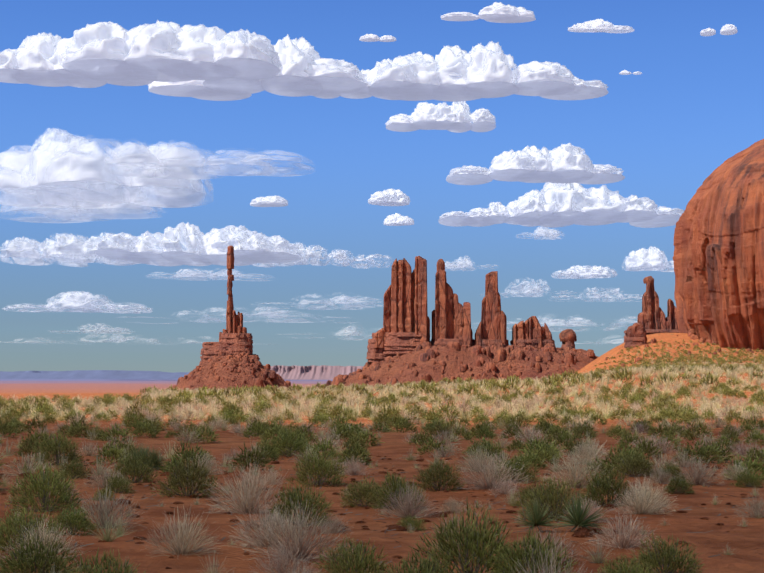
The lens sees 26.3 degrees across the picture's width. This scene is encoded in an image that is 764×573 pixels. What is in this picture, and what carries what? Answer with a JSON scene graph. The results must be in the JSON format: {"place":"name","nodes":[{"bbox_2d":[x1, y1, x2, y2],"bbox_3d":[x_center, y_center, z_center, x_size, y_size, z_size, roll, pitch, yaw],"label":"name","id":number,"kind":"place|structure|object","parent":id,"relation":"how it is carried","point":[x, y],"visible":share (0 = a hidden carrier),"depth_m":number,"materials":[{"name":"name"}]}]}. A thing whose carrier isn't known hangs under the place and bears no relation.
{"place":"outdoors","nodes":[
{"label":"outdoors","id":0,"kind":"place"},
{"bbox_2d":[0,232,140,266],"bbox_3d":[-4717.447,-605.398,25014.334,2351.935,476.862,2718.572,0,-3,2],"label":"cloud","id":1,"kind":"structure","parent":0,"point":[74,251],"depth_m":24494.54,"materials":[{"name":"white"}]},
{"bbox_2d":[0,32,153,87],"bbox_3d":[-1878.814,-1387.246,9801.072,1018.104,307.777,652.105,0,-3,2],"label":"cloud","id":2,"kind":"structure","parent":0,"point":[36,60],"depth_m":9613.05,"materials":[{"name":"white"}]},
{"bbox_2d":[4,291,152,313],"bbox_3d":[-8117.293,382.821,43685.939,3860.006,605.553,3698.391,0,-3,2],"label":"cloud","id":3,"kind":"structure","parent":0,"point":[81,301],"depth_m":43116.27,"materials":[{"name":"white"}]},
{"bbox_2d":[0,187,163,222],"bbox_3d":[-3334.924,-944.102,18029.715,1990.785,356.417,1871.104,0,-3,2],"label":"cloud","id":4,"kind":"structure","parent":0,"point":[70,214],"depth_m":18477.81,"materials":[{"name":"white"}]},
{"bbox_2d":[49,323,129,333],"bbox_3d":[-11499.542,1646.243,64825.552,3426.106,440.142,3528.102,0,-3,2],"label":"cloud","id":5,"kind":"structure","parent":0,"point":[110,330],"depth_m":64095.77,"materials":[{"name":"white"}]},
{"bbox_2d":[0,128,213,208],"bbox_3d":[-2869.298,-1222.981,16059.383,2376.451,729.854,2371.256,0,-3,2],"label":"cloud","id":6,"kind":"structure","parent":0,"point":[67,171],"depth_m":15692.44,"materials":[{"name":"white"}]},
{"bbox_2d":[1,329,216,344],"bbox_3d":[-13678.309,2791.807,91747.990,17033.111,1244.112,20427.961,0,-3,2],"label":"cloud","id":7,"kind":"structure","parent":0,"point":[121,339],"depth_m":84637.95,"materials":[{"name":"white"}]},
{"bbox_2d":[62,20,280,81],"bbox_3d":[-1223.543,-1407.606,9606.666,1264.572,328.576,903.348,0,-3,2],"label":"cloud","id":8,"kind":"structure","parent":0,"point":[160,51],"depth_m":9312.45,"materials":[{"name":"white"}]},
{"bbox_2d":[93,222,301,265],"bbox_3d":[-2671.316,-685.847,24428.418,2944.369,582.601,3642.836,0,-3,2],"label":"cloud","id":9,"kind":"structure","parent":0,"point":[213,244],"depth_m":23806.47,"materials":[{"name":"white"}]},
{"bbox_2d":[148,80,251,100],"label":"cloud","id":10,"kind":"structure","parent":0,"point":[197,89],"depth_m":10207.57,"materials":[{"name":"white"}]},
{"bbox_2d":[102,140,313,179],"bbox_3d":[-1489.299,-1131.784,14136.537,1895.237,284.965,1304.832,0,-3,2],"label":"cloud","id":11,"kind":"structure","parent":0,"point":[133,158],"depth_m":14174.69,"materials":[{"name":"white"}]},
{"bbox_2d":[147,268,270,280],"bbox_3d":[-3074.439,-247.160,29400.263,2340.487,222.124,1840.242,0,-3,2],"label":"cloud","id":12,"kind":"structure","parent":0,"point":[194,275],"depth_m":29174.41,"materials":[{"name":"white"}]},
{"bbox_2d":[119,305,353,323],"bbox_3d":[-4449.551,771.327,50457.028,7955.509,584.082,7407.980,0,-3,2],"label":"cloud","id":13,"kind":"structure","parent":0,"point":[273,315],"depth_m":48824.23,"materials":[{"name":"white"}]},
{"bbox_2d":[250,195,287,206],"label":"cloud","id":14,"kind":"structure","parent":0,"point":[273,201],"depth_m":16881.73,"materials":[{"name":"white"}]},
{"bbox_2d":[203,34,367,96],"bbox_3d":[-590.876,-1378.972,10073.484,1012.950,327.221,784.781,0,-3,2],"label":"cloud","id":15,"kind":"structure","parent":0,"point":[306,69],"depth_m":9892.02,"materials":[{"name":"white"}]},
{"bbox_2d":[252,293,383,309],"bbox_3d":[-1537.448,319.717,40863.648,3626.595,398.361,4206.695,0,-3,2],"label":"cloud","id":16,"kind":"structure","parent":0,"point":[340,299],"depth_m":41121.82,"materials":[{"name":"white"}]},
{"bbox_2d":[253,242,391,268],"bbox_3d":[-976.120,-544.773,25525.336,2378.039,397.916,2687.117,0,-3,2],"label":"cloud","id":17,"kind":"structure","parent":0,"point":[306,255],"depth_m":25539.72,"materials":[{"name":"white"}]},
{"bbox_2d":[310,65,388,98],"bbox_3d":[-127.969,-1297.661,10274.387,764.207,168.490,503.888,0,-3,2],"label":"cloud","id":18,"kind":"structure","parent":0,"point":[362,93],"depth_m":10292.14,"materials":[{"name":"white"}]},
{"bbox_2d":[276,326,430,339],"bbox_3d":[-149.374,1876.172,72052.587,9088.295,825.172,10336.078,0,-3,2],"label":"cloud","id":19,"kind":"structure","parent":0,"point":[349,334],"depth_m":69996.98,"materials":[{"name":"white"}]},
{"bbox_2d":[359,34,395,41],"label":"cloud","id":20,"kind":"structure","parent":0,"point":[373,38],"depth_m":8681.65,"materials":[{"name":"white"}]},
{"bbox_2d":[0,333,763,572],"bbox_3d":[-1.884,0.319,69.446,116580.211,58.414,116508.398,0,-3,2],"label":"ground","id":21,"kind":"structure","parent":0,"point":[747,555],"depth_m":37.96,"materials":[{"name":"orange sand"}]},
{"bbox_2d":[0,370,189,378],"bbox_3d":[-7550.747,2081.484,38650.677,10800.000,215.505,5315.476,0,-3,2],"label":"blue range rock","id":22,"kind":"object","parent":21,"relation":"on","point":[99,374],"visible":0.65,"depth_m":37121.65,"materials":[{"name":"blue stone"}]},
{"bbox_2d":[174,354,288,390],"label":"talus slope","id":23,"kind":"structure","parent":21,"relation":"on","point":[227,381],"depth_m":1273.94,"materials":[{"name":"brown stone"}]},
{"bbox_2d":[199,333,252,363],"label":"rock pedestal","id":24,"kind":"object","parent":23,"relation":"on","point":[232,344],"visible":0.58,"depth_m":1291.80,"materials":[{"name":"brown stone"}]},
{"bbox_2d":[219,246,246,341],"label":"rock spire","id":25,"kind":"structure","parent":24,"relation":"on","point":[234,322],"depth_m":1302.52,"materials":[{"name":"red stone"}]},
{"bbox_2d":[172,351,290,388],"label":"boulders","id":26,"kind":"object","parent":21,"relation":"on","point":[258,382],"visible":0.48,"depth_m":1278.14,"materials":[{"name":"red stone"}]},
{"bbox_2d":[270,365,363,379],"bbox_3d":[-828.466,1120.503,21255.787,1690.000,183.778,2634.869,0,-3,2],"label":"distant mesa","id":27,"kind":"structure","parent":21,"relation":"on","point":[313,372],"depth_m":20643.69,"materials":[{"name":"pink stone"}]},
{"bbox_2d":[117,442,612,531],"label":"yucca plants","id":28,"kind":"object","parent":21,"relation":"on","point":[577,516],"visible":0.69,"depth_m":29.31,"materials":[{"name":"green plant"}]},
{"bbox_2d":[144,465,599,531],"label":"yucca dead leaves","id":29,"kind":"object","parent":28,"relation":"attached to","point":[539,527],"visible":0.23,"depth_m":29.27,"materials":[{"name":"beige plant"}]},
{"bbox_2d":[0,456,748,572],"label":"stones","id":30,"kind":"object","parent":21,"relation":"on","point":[391,509],"visible":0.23,"depth_m":35.18,"materials":[{"name":"brown stone"}]},
{"bbox_2d":[3,432,755,572],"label":"shrub stems","id":31,"kind":"object","parent":21,"relation":"on","point":[290,449],"visible":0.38,"depth_m":34.53,"materials":[{"name":"green plant"}]},
{"bbox_2d":[0,456,761,570],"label":"pebbles","id":32,"kind":"object","parent":21,"relation":"on","point":[583,532],"visible":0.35,"depth_m":34.77,"materials":[{"name":"brown stone"}]},
{"bbox_2d":[0,339,763,572],"bbox_3d":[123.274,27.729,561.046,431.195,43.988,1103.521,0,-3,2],"label":"green shrubs","id":33,"kind":"object","parent":21,"relation":"on","point":[637,461],"visible":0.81,"depth_m":53.10,"materials":[{"name":"green plant"}]},
{"bbox_2d":[0,383,763,572],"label":"dry shrubs","id":34,"kind":"object","parent":21,"relation":"on","point":[640,505],"visible":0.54,"depth_m":34.41,"materials":[{"name":"grey plant"}]},
{"bbox_2d":[0,343,763,572],"bbox_3d":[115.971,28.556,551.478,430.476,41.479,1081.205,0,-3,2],"label":"bunch grass","id":35,"kind":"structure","parent":21,"relation":"on","point":[600,407],"depth_m":141.39,"materials":[{"name":"beige plant"}]},
{"bbox_2d":[316,345,597,388],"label":"talus slope","id":36,"kind":"structure","parent":21,"relation":"on","point":[464,355],"depth_m":1256.90,"materials":[{"name":"brown stone"}]},
{"bbox_2d":[326,341,594,386],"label":"rocks","id":37,"kind":"object","parent":36,"relation":"on","point":[546,349],"visible":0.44,"depth_m":1262.47,"materials":[{"name":"brown stone"}]},
{"bbox_2d":[366,332,574,361],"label":"rock ledge","id":38,"kind":"object","parent":36,"relation":"on","point":[401,343],"visible":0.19,"depth_m":1301.53,"materials":[{"name":"brown stone"}]},
{"bbox_2d":[373,256,576,347],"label":"rock spires","id":39,"kind":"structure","parent":38,"relation":"on","point":[405,303],"depth_m":1307.25,"materials":[{"name":"brown stone"}]},
{"bbox_2d":[623,329,679,347],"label":"rock ledge","id":40,"kind":"object","parent":21,"relation":"on","point":[635,341],"visible":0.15,"depth_m":1100.94,"materials":[{"name":"brown stone"}]},
{"bbox_2d":[626,323,645,341],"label":"boulder","id":41,"kind":"object","parent":40,"relation":"on","point":[636,330],"visible":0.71,"depth_m":1100.26,"materials":[{"name":"brown stone"}]},
{"bbox_2d":[637,276,677,347],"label":"rock spires","id":42,"kind":"object","parent":21,"relation":"on","point":[651,315],"visible":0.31,"depth_m":1507.37,"materials":[{"name":"red stone"}]},
{"bbox_2d":[584,335,761,374],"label":"rubble rock","id":43,"kind":"object","parent":21,"relation":"on","point":[689,351],"visible":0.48,"depth_m":981.02,"materials":[{"name":"orange stone"}]},
{"bbox_2d":[688,329,718,344],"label":"rocks","id":44,"kind":"object","parent":21,"relation":"on","point":[692,333],"visible":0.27,"depth_m":1106.54,"materials":[{"name":"orange stone"}]},
{"bbox_2d":[673,139,763,349],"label":"rock butte","id":45,"kind":"object","parent":21,"relation":"on","point":[718,256],"visible":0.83,"depth_m":1025.63,"materials":[{"name":"stone"}]},
{"bbox_2d":[0,0,763,372],"label":"sky","id":46,"kind":"structure","parent":0,"point":[696,102],"materials":[{"name":"blue"}]},
{"bbox_2d":[368,188,409,205],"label":"cloud","id":47,"kind":"structure","parent":0,"point":[391,197],"depth_m":16734.69,"materials":[{"name":"white"}]},
{"bbox_2d":[383,213,413,225],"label":"cloud","id":48,"kind":"structure","parent":0,"point":[396,219],"depth_m":19031.95,"materials":[{"name":"white"}]},
{"bbox_2d":[385,101,495,132],"bbox_3d":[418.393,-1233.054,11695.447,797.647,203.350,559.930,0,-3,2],"label":"cloud","id":49,"kind":"structure","parent":0,"point":[456,117],"depth_m":11543.23,"materials":[{"name":"white"}]},
{"bbox_2d":[445,256,497,270],"bbox_3d":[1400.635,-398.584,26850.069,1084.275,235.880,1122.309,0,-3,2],"label":"cloud","id":50,"kind":"structure","parent":0,"point":[456,266],"depth_m":26818.07,"materials":[{"name":"white"}]},
{"bbox_2d":[367,41,608,101],"bbox_3d":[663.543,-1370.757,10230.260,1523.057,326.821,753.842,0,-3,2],"label":"cloud","id":51,"kind":"structure","parent":0,"point":[455,73],"depth_m":10046.27,"materials":[{"name":"white"}]},
{"bbox_2d":[441,2,535,22],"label":"cloud","id":52,"kind":"structure","parent":0,"point":[497,12],"depth_m":8136.84,"materials":[{"name":"white"}]},
{"bbox_2d":[438,200,572,227],"bbox_3d":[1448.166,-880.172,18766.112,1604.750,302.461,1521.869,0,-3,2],"label":"cloud","id":53,"kind":"structure","parent":0,"point":[496,213],"depth_m":18408.29,"materials":[{"name":"white"}]},
{"bbox_2d":[479,277,576,297],"bbox_3d":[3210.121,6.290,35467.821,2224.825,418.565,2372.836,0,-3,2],"label":"cloud","id":54,"kind":"structure","parent":0,"point":[528,291],"depth_m":34890.48,"materials":[{"name":"white"}]},
{"bbox_2d":[446,143,624,184],"bbox_3d":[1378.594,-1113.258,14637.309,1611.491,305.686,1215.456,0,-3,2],"label":"cloud","id":55,"kind":"structure","parent":0,"point":[567,163],"depth_m":14358.69,"materials":[{"name":"white"}]},
{"bbox_2d":[516,226,562,239],"bbox_3d":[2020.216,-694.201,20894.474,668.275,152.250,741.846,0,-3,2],"label":"cloud","id":56,"kind":"structure","parent":0,"point":[548,232],"depth_m":20831.40,"materials":[{"name":"white"}]},
{"bbox_2d":[472,314,636,331],"bbox_3d":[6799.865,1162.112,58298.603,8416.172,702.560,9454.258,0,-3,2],"label":"cloud","id":57,"kind":"structure","parent":0,"point":[579,321],"depth_m":57931.81,"materials":[{"name":"white"}]},
{"bbox_2d":[551,265,617,278],"bbox_3d":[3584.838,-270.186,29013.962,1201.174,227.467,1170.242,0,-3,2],"label":"cloud","id":58,"kind":"structure","parent":0,"point":[581,272],"depth_m":28756.73,"materials":[{"name":"white"}]},
{"bbox_2d":[548,287,642,301],"bbox_3d":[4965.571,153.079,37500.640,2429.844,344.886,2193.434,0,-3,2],"label":"cloud","id":59,"kind":"structure","parent":0,"point":[595,295],"depth_m":37064.80,"materials":[{"name":"white"}]},
{"bbox_2d":[511,182,683,227],"bbox_3d":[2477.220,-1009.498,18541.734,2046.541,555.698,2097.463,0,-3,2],"label":"cloud","id":60,"kind":"structure","parent":0,"point":[592,206],"depth_m":17890.83,"materials":[{"name":"white"}]},
{"bbox_2d":[576,335,623,345],"bbox_3d":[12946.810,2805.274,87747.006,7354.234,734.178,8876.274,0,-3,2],"label":"cloud","id":61,"kind":"structure","parent":0,"point":[613,341],"depth_m":85276.39,"materials":[{"name":"white"}]},
{"bbox_2d":[568,19,634,32],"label":"cloud","id":62,"kind":"structure","parent":0,"point":[599,25],"depth_m":8438.20,"materials":[{"name":"white"}]},
{"bbox_2d":[619,70,641,74],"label":"cloud","id":63,"kind":"structure","parent":0,"point":[624,72],"depth_m":9661.28,"materials":[{"name":"white"}]},
{"bbox_2d":[623,246,673,271],"bbox_3d":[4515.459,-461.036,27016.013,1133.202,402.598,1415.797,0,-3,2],"label":"cloud","id":64,"kind":"structure","parent":0,"point":[645,259],"depth_m":26584.66,"materials":[{"name":"white"}]},
{"bbox_2d":[700,24,737,35],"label":"cloud","id":65,"kind":"structure","parent":0,"point":[728,29],"depth_m":8497.11,"materials":[{"name":"white"}]}
]}

